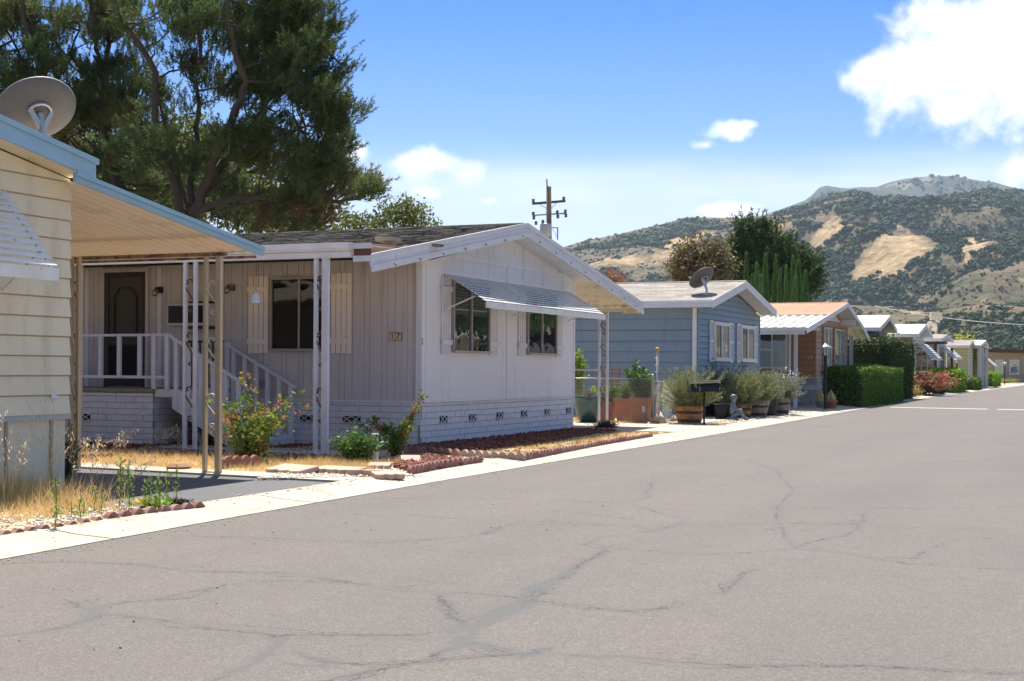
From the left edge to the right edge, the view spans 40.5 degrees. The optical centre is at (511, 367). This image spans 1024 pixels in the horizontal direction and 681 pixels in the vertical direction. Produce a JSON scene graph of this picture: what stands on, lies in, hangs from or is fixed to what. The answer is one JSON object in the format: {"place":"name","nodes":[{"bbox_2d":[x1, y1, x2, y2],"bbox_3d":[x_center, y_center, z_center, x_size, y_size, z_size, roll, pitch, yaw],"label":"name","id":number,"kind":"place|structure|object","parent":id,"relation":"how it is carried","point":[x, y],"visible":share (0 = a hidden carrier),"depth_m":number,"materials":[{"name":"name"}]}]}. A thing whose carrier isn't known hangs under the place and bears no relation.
{"place":"outdoors","nodes":[
{"label":"outdoors","id":0,"kind":"place"},
{"bbox_2d":[0,506,136,529],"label":"yard soil","id":1,"kind":"structure","parent":0,"point":[22,523],"depth_m":11.32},
{"bbox_2d":[0,459,73,496],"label":"dry grass","id":2,"kind":"structure","parent":1,"relation":"on","point":[28,479],"depth_m":13.07,"materials":[{"name":"plant"}]},
{"bbox_2d":[21,396,56,489],"bbox_3d":[-4.384,0.764,12.841,0.333,1.019,0.113,0,0,-1],"label":"wild oat","id":3,"kind":"object","parent":1,"relation":"on","point":[51,477],"visible":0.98,"depth_m":12.84,"materials":[{"name":"plant"}]},
{"bbox_2d":[0,471,125,521],"bbox_3d":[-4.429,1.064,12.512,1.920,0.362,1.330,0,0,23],"label":"dry grass","id":4,"kind":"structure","parent":1,"relation":"on","point":[19,492],"depth_m":12.31,"materials":[{"name":"plant"}]},
{"bbox_2d":[0,502,143,530],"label":"pebbles","id":5,"kind":"object","parent":1,"relation":"on","point":[36,522],"visible":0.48,"depth_m":11.38,"materials":[{"name":"white gravel"}]},
{"bbox_2d":[65,423,83,484],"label":"shrub","id":6,"kind":"object","parent":1,"relation":"on","point":[68,469],"visible":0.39,"depth_m":14.88,"materials":[{"name":"green plant"}]},
{"bbox_2d":[115,454,134,509],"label":"weed","id":7,"kind":"object","parent":1,"relation":"on","point":[121,478],"visible":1,"depth_m":12.17,"materials":[{"name":"green plant"}]},
{"bbox_2d":[139,496,172,508],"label":"weed","id":8,"kind":"object","parent":1,"relation":"on","point":[150,502],"visible":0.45,"depth_m":12.21,"materials":[{"name":"green plant"}]},
{"bbox_2d":[57,469,330,506],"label":"driveway","id":9,"kind":"structure","parent":0,"point":[199,488],"depth_m":14.89,"materials":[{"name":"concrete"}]},
{"bbox_2d":[0,114,264,488],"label":"mobile home","id":10,"kind":"object","parent":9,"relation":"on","point":[54,228],"visible":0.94,"depth_m":14.15,"materials":[{"name":"beige"}]},
{"bbox_2d":[0,76,75,135],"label":"satellite dish","id":11,"kind":"object","parent":10,"relation":"attached to","point":[45,105],"visible":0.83,"depth_m":14.64,"materials":[{"name":"metal"}]},
{"bbox_2d":[65,445,377,471],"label":"dry grass","id":12,"kind":"structure","parent":0,"point":[160,462],"depth_m":18.08,"materials":[{"name":"plant"}]},
{"bbox_2d":[65,443,385,461],"bbox_3d":[-4.533,1.221,19.739,6.099,0.077,2.104,0,0,23],"label":"lava rock bed","id":13,"kind":"object","parent":12,"relation":"on","point":[194,450],"visible":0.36,"depth_m":19.86,"materials":[{"name":"brown stone"}]},
{"bbox_2d":[222,455,259,468],"bbox_3d":[-3.385,1.177,17.341,0.055,0.164,0.535,0,0,43],"label":"edging block","id":14,"kind":"object","parent":12,"relation":"on","point":[227,461],"depth_m":17.29,"materials":[{"name":"concrete"}]},
{"bbox_2d":[208,372,311,459],"bbox_3d":[-3.398,0.656,18.297,1.378,1.265,1.088,0,0,23],"label":"rose bush","id":15,"kind":"object","parent":12,"relation":"on","point":[252,440],"visible":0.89,"depth_m":18.17,"materials":[{"name":"green plant"}]},
{"bbox_2d":[257,467,414,479],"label":"pebbles","id":16,"kind":"object","parent":12,"relation":"on","point":[297,475],"visible":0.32,"depth_m":15.91,"materials":[{"name":"white gravel"}]},
{"bbox_2d":[296,454,403,469],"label":"dry grass","id":17,"kind":"structure","parent":12,"relation":"on","point":[325,461],"depth_m":17.51,"materials":[{"name":"plant"}]},
{"bbox_2d":[328,421,388,462],"bbox_3d":[-1.995,0.989,17.964,0.677,0.622,0.694,0,0,-42],"label":"rose bush","id":18,"kind":"object","parent":12,"relation":"on","point":[349,447],"visible":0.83,"depth_m":17.88,"materials":[{"name":"green plant"}]},
{"bbox_2d":[116,445,492,459],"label":"path","id":19,"kind":"structure","parent":0,"point":[333,452],"depth_m":20.45,"materials":[{"name":"concrete"}]},
{"bbox_2d":[427,447,460,455],"bbox_3d":[-0.972,1.211,19.877,0.055,0.126,0.706,0,0,-42],"label":"edging block","id":20,"kind":"object","parent":19,"relation":"on","point":[446,451],"depth_m":19.82,"materials":[{"name":"concrete"}]},
{"bbox_2d":[0,385,1023,680],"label":"road","id":21,"kind":"structure","parent":0,"point":[870,543],"depth_m":8.63,"materials":[{"name":"grey asphalt"}]},
{"bbox_2d":[1,411,855,565],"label":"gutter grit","id":22,"kind":"object","parent":21,"relation":"on","point":[330,503],"visible":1,"depth_m":12.53,"materials":[{"name":"grey gravel"}]},
{"bbox_2d":[0,0,1023,246],"label":"sky","id":23,"kind":"structure","parent":0,"point":[640,114],"materials":[{"name":"blue"}]},
{"bbox_2d":[88,382,1021,506],"bbox_3d":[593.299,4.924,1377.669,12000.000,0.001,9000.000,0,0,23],"label":"ground","id":24,"kind":"structure","parent":0,"point":[210,437],"depth_m":24.90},
{"bbox_2d":[0,0,106,170],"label":"pine tree","id":25,"kind":"object","parent":24,"relation":"on","point":[36,38],"visible":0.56,"depth_m":47.54,"materials":[{"name":"green plant"}]},
{"bbox_2d":[47,0,187,208],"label":"pine tree","id":26,"kind":"object","parent":24,"relation":"on","point":[109,99],"visible":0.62,"depth_m":49.50,"materials":[{"name":"green plant"}]},
{"bbox_2d":[65,334,297,445],"bbox_3d":[-6.501,0.353,23.326,6.009,1.815,1.395,0,0,23],"label":"front porch","id":27,"kind":"object","parent":24,"relation":"on","point":[110,413],"visible":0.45,"depth_m":22.55,"materials":[{"name":"white paint"}]},
{"bbox_2d":[73,463,363,481],"bbox_3d":[-6.247,1.237,17.957,10.412,0.040,0.547,0,0,28],"label":"driveway edging","id":28,"kind":"object","parent":24,"relation":"on","point":[230,473],"visible":0.47,"depth_m":16.38,"materials":[{"name":"concrete"}]},
{"bbox_2d":[266,463,318,473],"bbox_3d":[-2.617,1.207,16.433,0.620,0.108,0.335,0,0,41],"label":"paver","id":29,"kind":"object","parent":28,"relation":"on","point":[293,468],"visible":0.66,"depth_m":16.35,"materials":[{"name":"beige concrete"}]},
{"bbox_2d":[66,440,388,450],"bbox_3d":[-5.133,1.239,22.360,6.972,0.103,2.074,0,0,23],"label":"lava rock bed","id":30,"kind":"object","parent":24,"relation":"on","point":[280,446],"visible":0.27,"depth_m":22.09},
{"bbox_2d":[126,91,351,233],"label":"leafy tree","id":31,"kind":"object","parent":24,"relation":"on","point":[188,139],"visible":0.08,"depth_m":59.58,"materials":[{"name":"green plant"}]},
{"bbox_2d":[95,0,400,233],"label":"pine tree","id":32,"kind":"object","parent":24,"relation":"on","point":[285,40],"visible":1,"depth_m":45.07,"materials":[{"name":"green plant"}]},
{"bbox_2d":[73,223,643,453],"bbox_3d":[-6.303,-0.694,28.254,15.662,3.910,12.590,0,0,23],"label":"mobile home","id":33,"kind":"object","parent":24,"relation":"on","point":[469,330],"visible":0.77,"depth_m":23.19,"materials":[{"name":"grey"}]},
{"bbox_2d":[104,272,144,386],"bbox_3d":[-6.754,-0.671,24.190,0.870,2.000,0.043,0,0,23],"label":"door","id":34,"kind":"structure","parent":33,"relation":"in","point":[124,292],"depth_m":24.19,"materials":[{"name":"black wood"}]},
{"bbox_2d":[268,277,321,350],"bbox_3d":[-3.501,-0.886,22.752,1.120,1.210,0.080,0,0,23],"label":"window","id":35,"kind":"structure","parent":33,"relation":"in","point":[291,299],"depth_m":22.83,"materials":[{"name":"glass"}]},
{"bbox_2d":[451,280,491,353],"bbox_3d":[-0.670,-0.849,23.553,0.080,1.190,1.470,0,0,23],"label":"window","id":36,"kind":"structure","parent":33,"relation":"in","point":[471,319],"depth_m":23.51,"materials":[{"name":"glass"}]},
{"bbox_2d":[526,292,558,354],"bbox_3d":[0.594,-0.841,26.487,0.080,1.190,1.480,0,0,23],"label":"window","id":37,"kind":"structure","parent":33,"relation":"in","point":[541,329],"depth_m":26.48,"materials":[{"name":"glass"}]},
{"bbox_2d":[329,191,442,229],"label":"leafy tree","id":38,"kind":"object","parent":24,"relation":"on","point":[409,211],"visible":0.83,"depth_m":47.71,"materials":[{"name":"green plant"}]},
{"bbox_2d":[393,453,483,473],"bbox_3d":[-1.217,1.228,17.934,1.415,0.115,2.878,0,0,23],"label":"lava rock bed","id":39,"kind":"object","parent":24,"relation":"on","point":[405,464],"visible":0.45,"depth_m":18.06,"materials":[{"name":"red gravel"}]},
{"bbox_2d":[288,429,670,453],"bbox_3d":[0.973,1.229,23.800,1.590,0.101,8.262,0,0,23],"label":"dry grass","id":40,"kind":"structure","parent":24,"relation":"on","point":[567,441],"depth_m":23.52,"materials":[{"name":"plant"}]},
{"bbox_2d":[349,389,428,455],"bbox_3d":[-1.670,0.791,19.566,1.248,1.007,0.683,0,0,23],"label":"rose bush","id":41,"kind":"object","parent":40,"relation":"on","point":[397,444],"visible":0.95,"depth_m":19.49,"materials":[{"name":"green plant"}]},
{"bbox_2d":[401,427,617,450],"bbox_3d":[0.320,1.222,24.249,1.481,0.136,7.869,0,0,23],"label":"lava rock bed","id":42,"kind":"object","parent":40,"relation":"on","point":[503,441],"visible":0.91,"depth_m":23.16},
{"bbox_2d":[0,383,1023,559],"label":"kerb","id":43,"kind":"structure","parent":24,"relation":"on","point":[18,544],"depth_m":13.41,"materials":[{"name":"concrete"}]},
{"bbox_2d":[0,524,49,534],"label":"edging block","id":44,"kind":"object","parent":43,"relation":"on","point":[26,528],"depth_m":10.39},
{"bbox_2d":[103,506,157,518],"bbox_3d":[-3.176,1.219,11.554,0.055,0.084,0.658,0,0,24],"label":"edging block","id":45,"kind":"object","parent":43,"relation":"on","point":[134,511],"depth_m":11.51,"materials":[{"name":"red concrete"}]},
{"bbox_2d":[157,501,204,511],"bbox_3d":[-2.890,1.224,12.115,0.055,0.077,0.563,0,0,29],"label":"edging block","id":46,"kind":"object","parent":43,"relation":"on","point":[172,507],"depth_m":12.08,"materials":[{"name":"concrete"}]},
{"bbox_2d":[371,471,404,479],"bbox_3d":[-1.401,1.212,15.675,0.340,0.075,0.313,0,0,-17],"label":"paver","id":47,"kind":"object","parent":43,"relation":"on","point":[383,475],"visible":1,"depth_m":15.56,"materials":[{"name":"beige concrete"}]},
{"bbox_2d":[490,451,525,460],"bbox_3d":[-0.058,1.219,19.120,0.504,0.122,0.055,0,0,20],"label":"edging block","id":48,"kind":"object","parent":43,"relation":"on","point":[521,456],"depth_m":19.08,"materials":[{"name":"concrete"}]},
{"bbox_2d":[532,179,567,239],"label":"utility pole","id":49,"kind":"object","parent":24,"relation":"on","point":[546,227],"visible":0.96,"depth_m":65.93,"materials":[{"name":"brown wood"}]},
{"bbox_2d":[657,222,742,281],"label":"leafy tree","id":50,"kind":"object","parent":24,"relation":"on","point":[686,260],"visible":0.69,"depth_m":83.43,"materials":[{"name":"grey plant"}]},
{"bbox_2d":[762,253,768,301],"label":"cypress","id":51,"kind":"object","parent":24,"relation":"on","point":[765,281],"visible":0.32,"depth_m":83.90,"materials":[{"name":"green plant"}]},
{"bbox_2d":[770,254,777,302],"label":"cypress","id":52,"kind":"object","parent":24,"relation":"on","point":[774,295],"visible":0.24,"depth_m":85.90,"materials":[{"name":"green plant"}]},
{"bbox_2d":[796,259,801,302],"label":"cypress","id":53,"kind":"object","parent":24,"relation":"on","point":[798,278],"visible":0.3,"depth_m":86.89,"materials":[{"name":"green plant"}]},
{"bbox_2d":[821,363,903,406],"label":"hedge","id":54,"kind":"object","parent":24,"relation":"on","point":[860,385],"visible":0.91,"depth_m":48.40,"materials":[{"name":"green plant"}]},
{"bbox_2d":[573,422,718,432],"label":"driveway","id":55,"kind":"structure","parent":0,"point":[636,427],"depth_m":29.83,"materials":[{"name":"concrete"}]},
{"bbox_2d":[574,411,807,424],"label":"yard soil","id":56,"kind":"structure","parent":0,"point":[686,424],"depth_m":34.16,"materials":[{"name":"brown soil"}]},
{"bbox_2d":[575,346,588,418],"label":"shrub","id":57,"kind":"object","parent":56,"relation":"on","point":[579,364],"visible":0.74,"depth_m":34.52,"materials":[{"name":"green plant"}]},
{"bbox_2d":[574,396,603,422],"bbox_3d":[1.778,0.971,32.331,0.740,0.620,0.740,0,0,23],"label":"plant pot","id":58,"kind":"object","parent":56,"relation":"on","point":[586,407],"visible":0.77,"depth_m":32.08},
{"bbox_2d":[613,398,631,421],"bbox_3d":[2.720,1.012,33.341,0.449,0.550,0.437,0,0,23],"label":"planter","id":59,"kind":"object","parent":56,"relation":"on","point":[618,405],"visible":0.44,"depth_m":33.18,"materials":[{"name":"ceramic"}]},
{"bbox_2d":[573,374,697,421],"bbox_3d":[2.021,0.722,34.296,4.592,1.180,2.680,0,0,23],"label":"chain link fence","id":60,"kind":"object","parent":56,"relation":"on","point":[652,403],"visible":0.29,"depth_m":32.62,"materials":[{"name":"metal"}]},
{"bbox_2d":[628,397,654,422],"bbox_3d":[3.061,0.994,32.811,0.508,0.590,0.440,0,0,23],"label":"planter","id":61,"kind":"object","parent":56,"relation":"on","point":[639,407],"visible":0.71,"depth_m":32.65,"materials":[{"name":"ceramic"}]},
{"bbox_2d":[623,357,656,397],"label":"potted plant","id":62,"kind":"object","parent":61,"relation":"in","point":[637,373],"visible":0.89,"depth_m":32.69,"materials":[{"name":"green plant"}]},
{"bbox_2d":[573,280,776,416],"bbox_3d":[0.267,-0.645,41.947,13.900,3.894,7.540,0,0,23],"label":"mobile home","id":63,"kind":"object","parent":56,"relation":"on","point":[679,324],"visible":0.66,"depth_m":37.20,"materials":[{"name":"blue"}]},
{"bbox_2d":[688,267,713,294],"bbox_3d":[5.062,-2.301,37.020,0.678,0.771,0.683,0,0,4],"label":"satellite dish","id":64,"kind":"object","parent":63,"relation":"on","point":[701,277],"visible":0.99,"depth_m":36.89,"materials":[{"name":"metal"}]},
{"bbox_2d":[714,321,731,361],"bbox_3d":[5.831,-0.724,38.375,0.080,1.080,1.660,0,0,23],"label":"window","id":65,"kind":"structure","parent":63,"relation":"in","point":[722,330],"depth_m":38.35,"materials":[{"name":"white glass"}]},
{"bbox_2d":[741,325,755,361],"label":"window","id":66,"kind":"structure","parent":63,"relation":"in","point":[748,333],"depth_m":41.08,"materials":[{"name":"white glass"}]},
{"bbox_2d":[687,380,720,424],"bbox_3d":[4.346,0.799,31.420,0.738,1.055,0.390,0,0,0],"label":"mailbox","id":67,"kind":"object","parent":56,"relation":"on","point":[709,386],"visible":0.93,"depth_m":31.31,"materials":[{"name":"black metal"}]},
{"bbox_2d":[705,357,748,416],"bbox_3d":[5.512,0.512,37.071,1.868,1.621,2.062,0,0,3],"label":"shrub","id":68,"kind":"object","parent":56,"relation":"on","point":[710,409],"visible":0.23,"depth_m":36.95,"materials":[{"name":"green plant"}]},
{"bbox_2d":[669,410,810,424],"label":"pebbles","id":69,"kind":"object","parent":56,"relation":"on","point":[757,418],"visible":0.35,"depth_m":34.61,"materials":[{"name":"beige gravel"}]},
{"bbox_2d":[736,404,751,417],"bbox_3d":[5.901,1.116,35.694,0.560,0.380,0.560,0,0,23],"label":"barrel planter","id":70,"kind":"object","parent":56,"relation":"on","point":[746,412],"visible":0.46,"depth_m":35.46,"materials":[{"name":"brown wood"}]},
{"bbox_2d":[714,368,769,407],"bbox_3d":[5.920,0.550,35.687,1.409,1.151,1.575,0,0,23],"label":"rosemary bush","id":71,"kind":"object","parent":70,"relation":"in","point":[742,390],"visible":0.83,"depth_m":35.50,"materials":[{"name":"green plant"}]},
{"bbox_2d":[751,400,769,417],"bbox_3d":[6.468,1.079,36.476,0.652,0.460,0.640,0,0,23],"label":"barrel planter","id":72,"kind":"object","parent":56,"relation":"on","point":[760,410],"visible":0.63,"depth_m":36.23,"materials":[{"name":"grey wood"}]},
{"bbox_2d":[727,366,784,404],"bbox_3d":[6.426,0.481,36.559,1.633,1.093,1.560,0,0,23],"label":"rosemary bush","id":73,"kind":"object","parent":72,"relation":"in","point":[765,397],"visible":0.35,"depth_m":36.23,"materials":[{"name":"green plant"}]},
{"bbox_2d":[766,402,777,415],"bbox_3d":[6.930,1.112,37.735,0.600,0.400,0.600,0,0,23],"label":"barrel planter","id":74,"kind":"object","parent":56,"relation":"on","point":[772,409],"visible":0.35,"depth_m":37.49,"materials":[{"name":"brown paint"}]},
{"bbox_2d":[758,372,794,405],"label":"rosemary bush","id":75,"kind":"object","parent":74,"relation":"in","point":[776,399],"visible":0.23,"depth_m":37.46,"materials":[{"name":"green plant"}]},
{"bbox_2d":[776,397,789,414],"bbox_3d":[7.449,1.065,38.632,0.620,0.500,0.620,0,0,23],"label":"barrel planter","id":76,"kind":"object","parent":56,"relation":"on","point":[783,407],"visible":0.37,"depth_m":38.37,"materials":[{"name":"grey wood"}]},
{"bbox_2d":[756,368,808,401],"bbox_3d":[7.429,0.479,38.544,1.622,1.003,1.648,0,0,23],"label":"rosemary bush","id":77,"kind":"object","parent":76,"relation":"in","point":[792,392],"visible":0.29,"depth_m":38.40,"materials":[{"name":"green plant"}]},
{"bbox_2d":[646,417,741,422],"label":"path","id":78,"kind":"structure","parent":0,"point":[711,419],"depth_m":33.41,"materials":[{"name":"concrete"}]},
{"bbox_2d":[675,406,702,423],"bbox_3d":[4.085,1.085,31.923,0.660,0.420,0.660,0,0,23],"label":"barrel planter","id":79,"kind":"object","parent":78,"relation":"on","point":[686,415],"visible":0.84,"depth_m":31.66,"materials":[{"name":"brown wood"}]},
{"bbox_2d":[654,363,727,409],"bbox_3d":[4.125,0.443,31.938,1.564,1.202,1.597,0,0,-26],"label":"rosemary bush","id":80,"kind":"object","parent":79,"relation":"in","point":[683,397],"visible":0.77,"depth_m":31.71,"materials":[{"name":"green plant"}]},
{"bbox_2d":[714,403,730,418],"bbox_3d":[5.234,1.092,34.500,0.420,0.420,0.414,0,0,23],"label":"plant pot","id":81,"kind":"object","parent":78,"relation":"on","point":[722,410],"visible":0.85,"depth_m":34.35,"materials":[{"name":"black plastic"}]},
{"bbox_2d":[725,394,748,420],"bbox_3d":[5.565,0.977,34.268,0.611,0.655,0.340,0,0,23],"label":"garden statue","id":82,"kind":"object","parent":78,"relation":"on","point":[733,410],"visible":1,"depth_m":34.22,"materials":[{"name":"grey stone"}]},
{"bbox_2d":[564,195,1023,348],"bbox_3d":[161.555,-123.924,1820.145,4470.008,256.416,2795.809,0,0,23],"label":"hills","id":83,"kind":"structure","parent":0,"point":[886,254],"depth_m":1257.77,"materials":[{"name":"beige soil"}]},
{"bbox_2d":[565,196,1023,348],"bbox_3d":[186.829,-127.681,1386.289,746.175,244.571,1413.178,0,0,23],"label":"scrub","id":84,"kind":"object","parent":83,"relation":"on","point":[727,234],"visible":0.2,"depth_m":1516.69,"materials":[{"name":"green plant"}]},
{"bbox_2d":[573,187,1023,353],"bbox_3d":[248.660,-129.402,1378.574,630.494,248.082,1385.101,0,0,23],"label":"oak woodland","id":85,"kind":"object","parent":83,"relation":"on","point":[994,197],"visible":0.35,"depth_m":1301.95,"materials":[{"name":"green plant"}]},
{"bbox_2d":[789,407,823,410],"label":"driveway","id":86,"kind":"structure","parent":0,"point":[805,408],"depth_m":44.63,"materials":[{"name":"concrete"}]},
{"bbox_2d":[817,343,833,408],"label":"lamp post","id":87,"kind":"object","parent":86,"relation":"on","point":[825,347],"visible":0.93,"depth_m":44.19,"materials":[{"name":"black metal"}]},
{"bbox_2d":[754,176,1014,217],"bbox_3d":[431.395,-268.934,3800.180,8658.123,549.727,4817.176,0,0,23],"label":"mountain","id":88,"kind":"structure","parent":0,"point":[948,183],"depth_m":3851.22,"materials":[{"name":"grey stone"}]},
{"bbox_2d":[765,174,998,215],"bbox_3d":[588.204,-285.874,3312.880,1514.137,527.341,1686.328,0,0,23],"label":"oak woodland","id":89,"kind":"object","parent":88,"relation":"on","point":[916,179],"visible":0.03,"depth_m":3832.19,"materials":[{"name":"plant"}]},
{"bbox_2d":[984,349,1023,382],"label":"house","id":90,"kind":"structure","parent":0,"point":[1014,360],"depth_m":158.33,"materials":[{"name":"brown paint"}]},
{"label":"yard soil","id":91,"kind":"structure","parent":0,"visible":0},
{"bbox_2d":[756,302,868,407],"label":"mobile home","id":92,"kind":"object","parent":91,"relation":"on","point":[794,337],"visible":0.27,"depth_m":47.69,"materials":[{"name":"orange"}]},
{"bbox_2d":[760,334,787,368],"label":"window","id":93,"kind":"structure","parent":92,"relation":"in","point":[777,358],"depth_m":47.83,"materials":[{"name":"grey glass"}]},
{"bbox_2d":[823,327,831,366],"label":"window","id":94,"kind":"structure","parent":92,"relation":"in","point":[827,332],"depth_m":49.10,"materials":[{"name":"glass"}]},
{"bbox_2d":[834,328,845,365],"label":"window","id":95,"kind":"structure","parent":92,"relation":"in","point":[839,334],"depth_m":51.16,"materials":[{"name":"glass"}]},
{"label":"yard soil","id":96,"kind":"structure","parent":0,"visible":0},
{"bbox_2d":[858,315,897,336],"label":"mobile home","id":97,"kind":"object","parent":96,"relation":"on","point":[881,325],"visible":0.16,"depth_m":61.69,"materials":[{"name":"beige"}]},
{"bbox_2d":[847,333,916,399],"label":"hedge","id":98,"kind":"object","parent":96,"relation":"on","point":[887,351],"visible":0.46,"depth_m":58.41,"materials":[{"name":"green plant"}]},
{"bbox_2d":[887,324,942,373],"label":"mobile home","id":99,"kind":"object","parent":96,"relation":"on","point":[917,333],"visible":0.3,"depth_m":73.44,"materials":[{"name":"white paint"}]},
{"bbox_2d":[915,346,927,371],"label":"window","id":100,"kind":"structure","parent":99,"relation":"in","point":[919,353],"depth_m":74.79,"materials":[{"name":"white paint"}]},
{"bbox_2d":[912,366,960,395],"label":"flowering bush","id":101,"kind":"object","parent":96,"relation":"on","point":[930,383],"visible":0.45,"depth_m":69.60,"materials":[{"name":"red plant"}]},
{"bbox_2d":[923,334,962,371],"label":"mobile home","id":102,"kind":"object","parent":96,"relation":"on","point":[937,343],"visible":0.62,"depth_m":82.10,"materials":[{"name":"white paint"}]},
{"bbox_2d":[924,366,966,392],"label":"hedge","id":103,"kind":"object","parent":96,"relation":"on","point":[960,373],"visible":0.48,"depth_m":80.10,"materials":[{"name":"green plant"}]},
{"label":"yard soil","id":104,"kind":"structure","parent":0,"visible":0},
{"bbox_2d":[724,205,832,302],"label":"conifer","id":105,"kind":"object","parent":104,"relation":"on","point":[757,239],"visible":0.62,"depth_m":95.18,"materials":[{"name":"green plant"}]},
{"bbox_2d":[945,340,976,375],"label":"mobile home","id":106,"kind":"object","parent":104,"relation":"on","point":[963,349],"visible":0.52,"depth_m":98.15,"materials":[{"name":"yellow"}]},
{"bbox_2d":[965,376,981,389],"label":"hedge","id":107,"kind":"object","parent":104,"relation":"on","point":[973,382],"visible":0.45,"depth_m":90.08,"materials":[{"name":"green plant"}]},
{"bbox_2d":[973,340,997,387],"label":"mobile home","id":108,"kind":"object","parent":104,"relation":"on","point":[982,359],"visible":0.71,"depth_m":104.58,"materials":[{"name":"white"}]},
{"bbox_2d":[983,370,1001,386],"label":"hedge","id":109,"kind":"object","parent":104,"relation":"on","point":[994,379],"visible":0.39,"depth_m":112.10,"materials":[{"name":"green plant"}]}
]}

